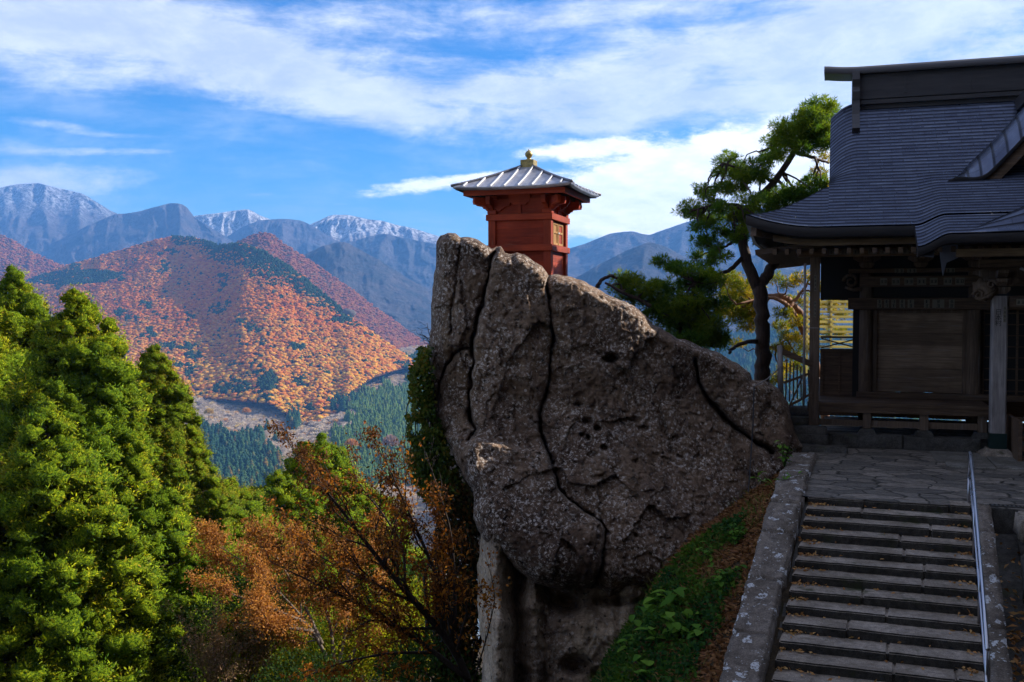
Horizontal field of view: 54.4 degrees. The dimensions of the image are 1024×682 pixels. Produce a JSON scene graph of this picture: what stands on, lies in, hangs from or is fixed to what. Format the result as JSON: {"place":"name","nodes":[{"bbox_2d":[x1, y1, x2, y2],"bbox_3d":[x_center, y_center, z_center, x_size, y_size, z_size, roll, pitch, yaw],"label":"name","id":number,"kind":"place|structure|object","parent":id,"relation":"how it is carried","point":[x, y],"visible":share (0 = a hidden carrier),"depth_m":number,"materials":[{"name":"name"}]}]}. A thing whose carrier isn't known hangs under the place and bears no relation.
{"place":"outdoors","nodes":[
{"label":"outdoors","id":0,"kind":"place"},
{"bbox_2d":[0,236,52,276],"bbox_3d":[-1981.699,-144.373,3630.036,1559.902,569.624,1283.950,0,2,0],"label":"hill","id":1,"kind":"structure","parent":0,"point":[19,259],"depth_m":3656.51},
{"bbox_2d":[0,183,116,259],"bbox_3d":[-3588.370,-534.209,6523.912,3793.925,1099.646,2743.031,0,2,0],"label":"mountain","id":2,"kind":"structure","parent":0,"point":[37,218],"depth_m":6531.32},
{"bbox_2d":[52,203,234,265],"bbox_3d":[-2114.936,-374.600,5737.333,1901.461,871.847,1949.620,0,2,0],"label":"mountain","id":3,"kind":"structure","parent":0,"point":[115,232],"depth_m":5734.89,"materials":[{"name":"blue stone"}]},
{"bbox_2d":[0,232,428,348],"label":"autumn wood","id":4,"kind":"object","parent":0,"point":[254,237],"depth_m":3187.45,"materials":[{"name":"plant"}]},
{"bbox_2d":[194,209,269,236],"bbox_3d":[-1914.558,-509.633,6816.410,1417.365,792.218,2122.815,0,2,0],"label":"mountain","id":5,"kind":"structure","parent":0,"point":[228,223],"depth_m":6787.10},
{"bbox_2d":[56,245,408,416],"bbox_3d":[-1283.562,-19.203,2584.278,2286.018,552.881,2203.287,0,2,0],"label":"hill","id":6,"kind":"structure","parent":0,"point":[249,401],"depth_m":1830.50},
{"bbox_2d":[7,234,414,415],"bbox_3d":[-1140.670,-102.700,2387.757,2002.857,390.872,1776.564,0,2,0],"label":"evergreen wood","id":7,"kind":"object","parent":6,"relation":"on","point":[266,382],"visible":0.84,"depth_m":2245.91,"materials":[{"name":"green plant"}]},
{"bbox_2d":[342,308,355,316],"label":"bare rock","id":8,"kind":"object","parent":6,"relation":"on","point":[349,311],"visible":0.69,"depth_m":2111.06,"materials":[{"name":"stone"}]},
{"bbox_2d":[26,236,772,424],"label":"autumn wood","id":9,"kind":"object","parent":6,"relation":"on","point":[180,297],"depth_m":2051.70,"materials":[{"name":"orange plant"}]},
{"bbox_2d":[227,219,338,254],"bbox_3d":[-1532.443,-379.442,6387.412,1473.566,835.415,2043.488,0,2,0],"label":"mountain","id":10,"kind":"structure","parent":0,"point":[301,237],"depth_m":6407.05,"materials":[{"name":"blue stone"}]},
{"bbox_2d":[248,235,421,343],"bbox_3d":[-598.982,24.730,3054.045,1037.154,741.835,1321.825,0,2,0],"label":"hill","id":11,"kind":"structure","parent":0,"point":[328,284],"depth_m":3173.25,"materials":[{"name":"brown plant"}]},
{"bbox_2d":[304,242,431,343],"bbox_3d":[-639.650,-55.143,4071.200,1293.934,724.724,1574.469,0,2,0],"label":"hill","id":12,"kind":"structure","parent":0,"point":[401,299],"depth_m":3997.63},
{"bbox_2d":[310,215,439,243],"bbox_3d":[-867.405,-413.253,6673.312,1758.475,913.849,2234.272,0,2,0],"label":"mountain","id":13,"kind":"structure","parent":0,"point":[344,228],"depth_m":6753.47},
{"bbox_2d":[346,234,435,289],"bbox_3d":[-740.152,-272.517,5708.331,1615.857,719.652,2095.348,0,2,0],"label":"mountain","id":14,"kind":"structure","parent":0,"point":[413,260],"depth_m":5661.03,"materials":[{"name":"blue stone"}]},
{"bbox_2d":[361,643,483,681],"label":"hillside","id":15,"kind":"structure","parent":0,"point":[480,650],"depth_m":42.38,"materials":[{"name":"soil"}]},
{"bbox_2d":[0,311,30,547],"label":"cedar tree","id":16,"kind":"object","parent":15,"relation":"on","point":[8,357],"visible":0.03,"depth_m":35.93,"materials":[{"name":"green plant"}]},
{"bbox_2d":[0,263,55,368],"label":"cedar tree","id":17,"kind":"object","parent":15,"relation":"on","point":[21,302],"visible":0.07,"depth_m":38.24,"materials":[{"name":"green plant"}]},
{"bbox_2d":[0,396,192,681],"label":"cedar tree","id":18,"kind":"object","parent":15,"relation":"on","point":[75,565],"visible":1,"depth_m":28.04,"materials":[{"name":"green plant"}]},
{"bbox_2d":[0,283,234,681],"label":"cedar tree","id":19,"kind":"object","parent":15,"relation":"on","point":[82,373],"visible":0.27,"depth_m":33.32,"materials":[{"name":"green plant"}]},
{"bbox_2d":[135,342,248,681],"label":"cedar tree","id":20,"kind":"object","parent":15,"relation":"on","point":[184,453],"visible":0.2,"depth_m":40.50,"materials":[{"name":"green plant"}]},
{"bbox_2d":[158,599,248,681],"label":"bush","id":21,"kind":"object","parent":15,"relation":"on","point":[167,645],"visible":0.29,"depth_m":32.79,"materials":[{"name":"green plant"}]},
{"bbox_2d":[161,592,262,681],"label":"shrub","id":22,"kind":"object","parent":15,"relation":"on","point":[211,661],"visible":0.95,"depth_m":30.32,"materials":[{"name":"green plant"}]},
{"bbox_2d":[186,606,302,681],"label":"bush","id":23,"kind":"object","parent":15,"relation":"on","point":[240,657],"visible":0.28,"depth_m":31.76,"materials":[{"name":"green plant"}]},
{"bbox_2d":[218,571,286,681],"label":"shrub","id":24,"kind":"object","parent":15,"relation":"on","point":[261,647],"visible":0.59,"depth_m":31.20,"materials":[{"name":"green plant"}]},
{"bbox_2d":[192,554,323,661],"bbox_3d":[-8.238,8.626,32.386,4.152,3.716,3.724,0,2,0],"label":"bush","id":25,"kind":"object","parent":15,"relation":"on","point":[244,585],"visible":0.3,"depth_m":31.77,"materials":[{"name":"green plant"}]},
{"bbox_2d":[193,473,325,681],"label":"cedar tree","id":26,"kind":"object","parent":15,"relation":"on","point":[238,516],"depth_m":44.04,"materials":[{"name":"green plant"}]},
{"bbox_2d":[228,475,312,651],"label":"cedar tree","id":27,"kind":"object","parent":15,"relation":"on","point":[252,501],"visible":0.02,"depth_m":52.20,"materials":[{"name":"green plant"}]},
{"bbox_2d":[236,593,339,681],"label":"bush","id":28,"kind":"object","parent":15,"relation":"on","point":[297,638],"visible":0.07,"depth_m":36.47,"materials":[{"name":"green plant"}]},
{"bbox_2d":[179,507,410,677],"bbox_3d":[-6.859,7.917,31.723,7.415,5.407,3.770,-1,2,-33],"label":"maple tree","id":29,"kind":"object","parent":15,"relation":"on","point":[260,599],"visible":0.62,"depth_m":30.89,"materials":[{"name":"orange plant"}]},
{"bbox_2d":[247,646,355,681],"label":"bush","id":30,"kind":"object","parent":15,"relation":"on","point":[292,670],"visible":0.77,"depth_m":29.58,"materials":[{"name":"green plant"}]},
{"bbox_2d":[260,498,346,654],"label":"cedar tree","id":31,"kind":"object","parent":15,"relation":"on","point":[270,508],"depth_m":55.32,"materials":[{"name":"green plant"}]},
{"bbox_2d":[239,469,388,669],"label":"cedar tree","id":32,"kind":"object","parent":15,"relation":"on","point":[281,488],"visible":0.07,"depth_m":56.46,"materials":[{"name":"green plant"}]},
{"bbox_2d":[275,606,385,681],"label":"bush","id":33,"kind":"object","parent":15,"relation":"on","point":[315,643],"visible":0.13,"depth_m":34.01,"materials":[{"name":"green plant"}]},
{"bbox_2d":[281,430,424,662],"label":"cedar tree","id":34,"kind":"object","parent":15,"relation":"on","point":[338,460],"visible":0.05,"depth_m":59.13,"materials":[{"name":"green plant"}]},
{"bbox_2d":[307,608,432,681],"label":"bush","id":35,"kind":"object","parent":15,"relation":"on","point":[369,661],"visible":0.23,"depth_m":31.87,"materials":[{"name":"green plant"}]},
{"bbox_2d":[240,415,509,681],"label":"cherry tree","id":36,"kind":"object","parent":15,"relation":"on","point":[440,593],"visible":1,"depth_m":14.87,"materials":[{"name":"orange plant"}]},
{"bbox_2d":[334,498,432,638],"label":"cedar tree","id":37,"kind":"object","parent":15,"relation":"on","point":[412,548],"depth_m":61.88,"materials":[{"name":"green plant"}]},
{"bbox_2d":[347,575,433,675],"bbox_3d":[-3.442,9.815,33.279,4.653,4.123,4.460,0,2,0],"label":"bush","id":38,"kind":"object","parent":15,"relation":"on","point":[420,591],"visible":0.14,"depth_m":32.82,"materials":[{"name":"green plant"}]},
{"bbox_2d":[359,547,468,644],"bbox_3d":[-3.412,9.251,35.265,4.226,3.894,4.461,0,2,0],"label":"bush","id":39,"kind":"object","parent":15,"relation":"on","point":[409,570],"visible":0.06,"depth_m":35.04,"materials":[{"name":"green plant"}]},
{"bbox_2d":[370,625,482,681],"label":"bush","id":40,"kind":"object","parent":15,"relation":"on","point":[421,658],"visible":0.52,"depth_m":19.99,"materials":[{"name":"green plant"}]},
{"bbox_2d":[429,233,801,681],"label":"rock outcrop","id":41,"kind":"object","parent":15,"relation":"on","point":[599,441],"visible":0.79,"depth_m":20.04,"materials":[{"name":"grey stone"}]},
{"bbox_2d":[400,323,473,539],"bbox_3d":[-1.544,1.914,20.966,1.642,4.643,2.705,0,2,0],"label":"ivy","id":42,"kind":"object","parent":41,"relation":"attached to","point":[426,413],"visible":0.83,"depth_m":20.57,"materials":[{"name":"green plant"}]},
{"bbox_2d":[422,480,481,681],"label":"creeper","id":43,"kind":"object","parent":41,"relation":"attached to","point":[471,529],"visible":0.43,"depth_m":20.28,"materials":[{"name":"green plant"}]},
{"bbox_2d":[451,149,600,275],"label":"red hall","id":44,"kind":"structure","parent":41,"relation":"on","point":[528,205],"depth_m":24.15,"materials":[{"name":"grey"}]},
{"bbox_2d":[553,222,557,244],"bbox_3d":[1.053,-2.640,24.467,0.050,0.550,0.440,1,2,18],"label":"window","id":45,"kind":"structure","parent":44,"relation":"in","point":[555,225],"depth_m":24.51,"materials":[{"name":"beige paper"}]},
{"bbox_2d":[558,223,562,245],"bbox_3d":[1.197,-2.656,24.925,0.050,0.550,0.440,1,2,18],"label":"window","id":46,"kind":"structure","parent":44,"relation":"in","point":[560,226],"depth_m":24.97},
{"bbox_2d":[595,252,734,352],"bbox_3d":[3.802,-0.720,24.770,3.597,3.020,2.045,0,2,0],"label":"pine tree","id":47,"kind":"object","parent":41,"relation":"on","point":[687,308],"visible":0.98,"depth_m":24.52,"materials":[{"name":"green plant"}]},
{"bbox_2d":[748,387,754,491],"bbox_3d":[4.701,2.411,19.877,0.098,2.796,3.119,1,2,17],"label":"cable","id":48,"kind":"object","parent":41,"relation":"hanging from","point":[751,438],"visible":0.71,"depth_m":21.07,"materials":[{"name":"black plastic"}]},
{"bbox_2d":[754,366,780,386],"bbox_3d":[5.604,0.771,21.791,0.024,0.372,1.396,2,3,38],"label":"rope","id":49,"kind":"object","parent":41,"relation":"attached to","point":[768,377],"visible":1,"depth_m":21.80,"materials":[{"name":"grey fabric"}]},
{"bbox_2d":[777,345,813,406],"bbox_3d":[6.382,0.807,22.442,0.811,1.423,0.124,0,2,0],"label":"picket fence","id":50,"kind":"object","parent":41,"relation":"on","point":[781,351],"visible":0.88,"depth_m":22.42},
{"bbox_2d":[771,496,989,681],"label":"stone stairs","id":51,"kind":"structure","parent":15,"relation":"on","point":[915,614],"depth_m":13.91,"materials":[{"name":"grey stone"}]},
{"bbox_2d":[967,451,989,681],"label":"handrail","id":52,"kind":"object","parent":51,"relation":"on","point":[977,556],"visible":0.95,"depth_m":13.07,"materials":[{"name":"silver metal"}]},
{"bbox_2d":[996,533,1023,681],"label":"gutter","id":53,"kind":"object","parent":15,"relation":"on","point":[1005,555],"visible":0.38,"depth_m":14.39,"materials":[{"name":"stone"}]},
{"bbox_2d":[776,501,1023,681],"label":"fallen leaves","id":54,"kind":"object","parent":53,"relation":"on","point":[1015,638],"visible":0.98,"depth_m":13.67,"materials":[{"name":"brown plant"}]},
{"bbox_2d":[977,504,1012,681],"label":"gutter kerb","id":55,"kind":"structure","parent":53,"relation":"on","point":[1000,669],"depth_m":13.42,"materials":[{"name":"stone"}]},
{"bbox_2d":[1013,510,1023,603],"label":"retaining wall","id":56,"kind":"structure","parent":15,"relation":"on","point":[1018,527],"depth_m":14.87,"materials":[{"name":"stone"}]},
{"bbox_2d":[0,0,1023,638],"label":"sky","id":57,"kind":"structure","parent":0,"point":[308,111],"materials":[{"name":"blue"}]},
{"bbox_2d":[199,323,961,487],"label":"conifer wood","id":58,"kind":"object","parent":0,"point":[246,454],"depth_m":1318.87,"materials":[{"name":"green plant"}]},
{"bbox_2d":[568,207,820,277],"bbox_3d":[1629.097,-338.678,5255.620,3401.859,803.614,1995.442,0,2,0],"label":"mountain","id":59,"kind":"structure","parent":0,"point":[584,258],"depth_m":5327.78,"materials":[{"name":"blue stone"}]},
{"bbox_2d":[589,470,801,681],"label":"bank","id":60,"kind":"structure","parent":0,"point":[772,669],"depth_m":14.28,"materials":[{"name":"brown plant"}]},
{"bbox_2d":[617,633,636,651],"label":"leafy plant","id":61,"kind":"object","parent":60,"relation":"on","point":[621,640],"visible":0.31,"depth_m":16.09,"materials":[{"name":"green plant"}]},
{"bbox_2d":[633,654,667,676],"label":"leafy plant","id":62,"kind":"object","parent":60,"relation":"on","point":[642,671],"visible":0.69,"depth_m":14.38,"materials":[{"name":"green plant"}]},
{"bbox_2d":[640,593,663,616],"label":"leafy plant","id":63,"kind":"object","parent":60,"relation":"on","point":[648,607],"visible":0.53,"depth_m":16.21,"materials":[{"name":"green plant"}]},
{"bbox_2d":[628,615,686,646],"bbox_3d":[2.233,4.399,14.892,0.930,0.470,0.600,0,2,0],"label":"leafy plant","id":64,"kind":"object","parent":60,"relation":"on","point":[638,623],"visible":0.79,"depth_m":14.93,"materials":[{"name":"green plant"}]},
{"bbox_2d":[592,507,747,681],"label":"ground cover","id":65,"kind":"object","parent":60,"relation":"on","point":[647,620],"visible":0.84,"depth_m":15.33,"materials":[{"name":"green plant"}]},
{"bbox_2d":[651,582,694,608],"bbox_3d":[2.625,4.087,15.704,0.837,0.442,0.721,0,2,0],"label":"leafy plant","id":66,"kind":"object","parent":60,"relation":"on","point":[670,597],"visible":0.59,"depth_m":15.58,"materials":[{"name":"green plant"}]},
{"bbox_2d":[586,483,770,681],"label":"grass tufts","id":67,"kind":"object","parent":60,"relation":"on","point":[750,505],"visible":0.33,"depth_m":16.72,"materials":[{"name":"green plant"}]},
{"bbox_2d":[657,608,703,638],"bbox_3d":[2.603,4.238,14.798,0.617,0.437,1.104,-1,2,-28],"label":"leafy plant","id":68,"kind":"object","parent":60,"relation":"on","point":[671,623],"visible":0.83,"depth_m":14.74,"materials":[{"name":"green plant"}]},
{"bbox_2d":[696,541,713,565],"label":"leafy plant","id":69,"kind":"object","parent":60,"relation":"on","point":[710,556],"visible":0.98,"depth_m":16.42,"materials":[{"name":"green plant"}]},
{"bbox_2d":[712,571,734,595],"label":"leafy plant","id":70,"kind":"object","parent":60,"relation":"on","point":[722,583],"visible":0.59,"depth_m":15.12,"materials":[{"name":"green plant"}]},
{"bbox_2d":[707,564,746,579],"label":"leafy plant","id":71,"kind":"object","parent":60,"relation":"on","point":[725,572],"visible":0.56,"depth_m":15.30,"materials":[{"name":"green plant"}]},
{"bbox_2d":[729,523,744,546],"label":"leafy plant","id":72,"kind":"object","parent":60,"relation":"on","point":[735,537],"visible":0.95,"depth_m":16.48,"materials":[{"name":"green plant"}]},
{"bbox_2d":[719,452,817,681],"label":"kerb wall","id":73,"kind":"structure","parent":60,"relation":"on","point":[748,653],"depth_m":14.48,"materials":[{"name":"stone"}]},
{"bbox_2d":[775,440,792,466],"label":"leafy plant","id":74,"kind":"object","parent":73,"relation":"on","point":[782,452],"visible":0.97,"depth_m":19.45,"materials":[{"name":"green plant"}]},
{"bbox_2d":[751,468,802,490],"bbox_3d":[4.748,2.550,17.879,1.090,0.469,0.569,0,2,0],"label":"leafy plant","id":75,"kind":"object","parent":60,"relation":"on","point":[769,480],"visible":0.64,"depth_m":17.84,"materials":[{"name":"green plant"}]},
{"bbox_2d":[576,243,852,332],"bbox_3d":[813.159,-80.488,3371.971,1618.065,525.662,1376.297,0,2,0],"label":"hill","id":76,"kind":"structure","parent":0,"point":[637,259],"depth_m":3381.50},
{"bbox_2d":[671,93,841,382],"bbox_3d":[6.789,-2.655,27.487,4.748,8.260,3.431,1,2,17],"label":"pine tree","id":77,"kind":"object","parent":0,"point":[804,130],"visible":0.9,"depth_m":27.18,"materials":[{"name":"green plant"}]},
{"bbox_2d":[714,149,851,418],"bbox_3d":[8.833,-1.754,32.538,5.284,9.287,3.714,0,2,0],"label":"tree","id":78,"kind":"object","parent":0,"point":[743,306],"visible":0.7,"depth_m":32.34,"materials":[{"name":"yellow plant"}]},
{"bbox_2d":[802,416,1023,509],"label":"terrace paving","id":79,"kind":"structure","parent":0,"point":[911,476],"depth_m":18.61,"materials":[{"name":"grey stone"}]},
{"bbox_2d":[790,405,847,453],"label":"side steps","id":80,"kind":"structure","parent":79,"relation":"on","point":[813,438],"depth_m":22.48,"materials":[{"name":"stone"}]},
{"bbox_2d":[746,55,1023,461],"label":"temple hall","id":81,"kind":"structure","parent":79,"relation":"on","point":[905,229],"depth_m":23.27,"materials":[{"name":"brown wood"}]},
{"bbox_2d":[981,310,1023,394],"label":"lattice door","id":82,"kind":"structure","parent":81,"relation":"in","point":[1015,356],"depth_m":23.22,"materials":[{"name":"black wood"}]},
{"bbox_2d":[930,451,1023,469],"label":"porch slabs","id":83,"kind":"structure","parent":79,"relation":"on","point":[954,459],"depth_m":20.35,"materials":[{"name":"grey stone"}]},
{"bbox_2d":[989,503,1023,508],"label":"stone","id":84,"kind":"object","parent":79,"relation":"on","point":[1006,506],"visible":0.99,"depth_m":15.88,"materials":[{"name":"grey stone"}]},
{"bbox_2d":[991,508,1020,534],"bbox_3d":[10.724,3.586,14.841,7.066,1.796,0.250,1,2,20],"label":"terrace base","id":85,"kind":"object","parent":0,"point":[1003,520],"depth_m":15.75,"materials":[{"name":"stone"}]},
{"bbox_3d":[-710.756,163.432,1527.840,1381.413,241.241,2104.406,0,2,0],"label":"valley floor","id":86,"kind":"structure","parent":0,"visible":0},
{"bbox_2d":[203,408,213,413],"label":"valley tree","id":87,"kind":"object","parent":86,"relation":"on","point":[209,411],"visible":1,"depth_m":1351.80,"materials":[{"name":"beige plant"}]},
{"bbox_2d":[241,407,250,418],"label":"valley tree","id":88,"kind":"object","parent":86,"relation":"on","point":[245,409],"visible":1,"depth_m":1361.58,"materials":[{"name":"plant"}]},
{"bbox_2d":[185,345,467,577],"bbox_3d":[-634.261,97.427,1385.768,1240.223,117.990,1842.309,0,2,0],"label":"bare wood","id":89,"kind":"object","parent":86,"relation":"on","point":[230,415],"visible":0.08,"depth_m":1505.37,"materials":[{"name":"grey plant"}]},
{"bbox_2d":[344,438,357,453],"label":"valley tree","id":90,"kind":"object","parent":86,"relation":"on","point":[351,441],"visible":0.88,"depth_m":1011.44,"materials":[{"name":"plant"}]},
{"bbox_2d":[330,373,423,486],"bbox_3d":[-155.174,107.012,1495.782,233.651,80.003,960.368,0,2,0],"label":"plantation wood","id":91,"kind":"object","parent":86,"relation":"on","point":[385,403],"visible":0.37,"depth_m":1415.99,"materials":[{"name":"green plant"}]},
{"bbox_2d":[382,434,399,449],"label":"valley tree","id":92,"kind":"object","parent":86,"relation":"on","point":[390,438],"visible":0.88,"depth_m":960.65,"materials":[{"name":"grey plant"}]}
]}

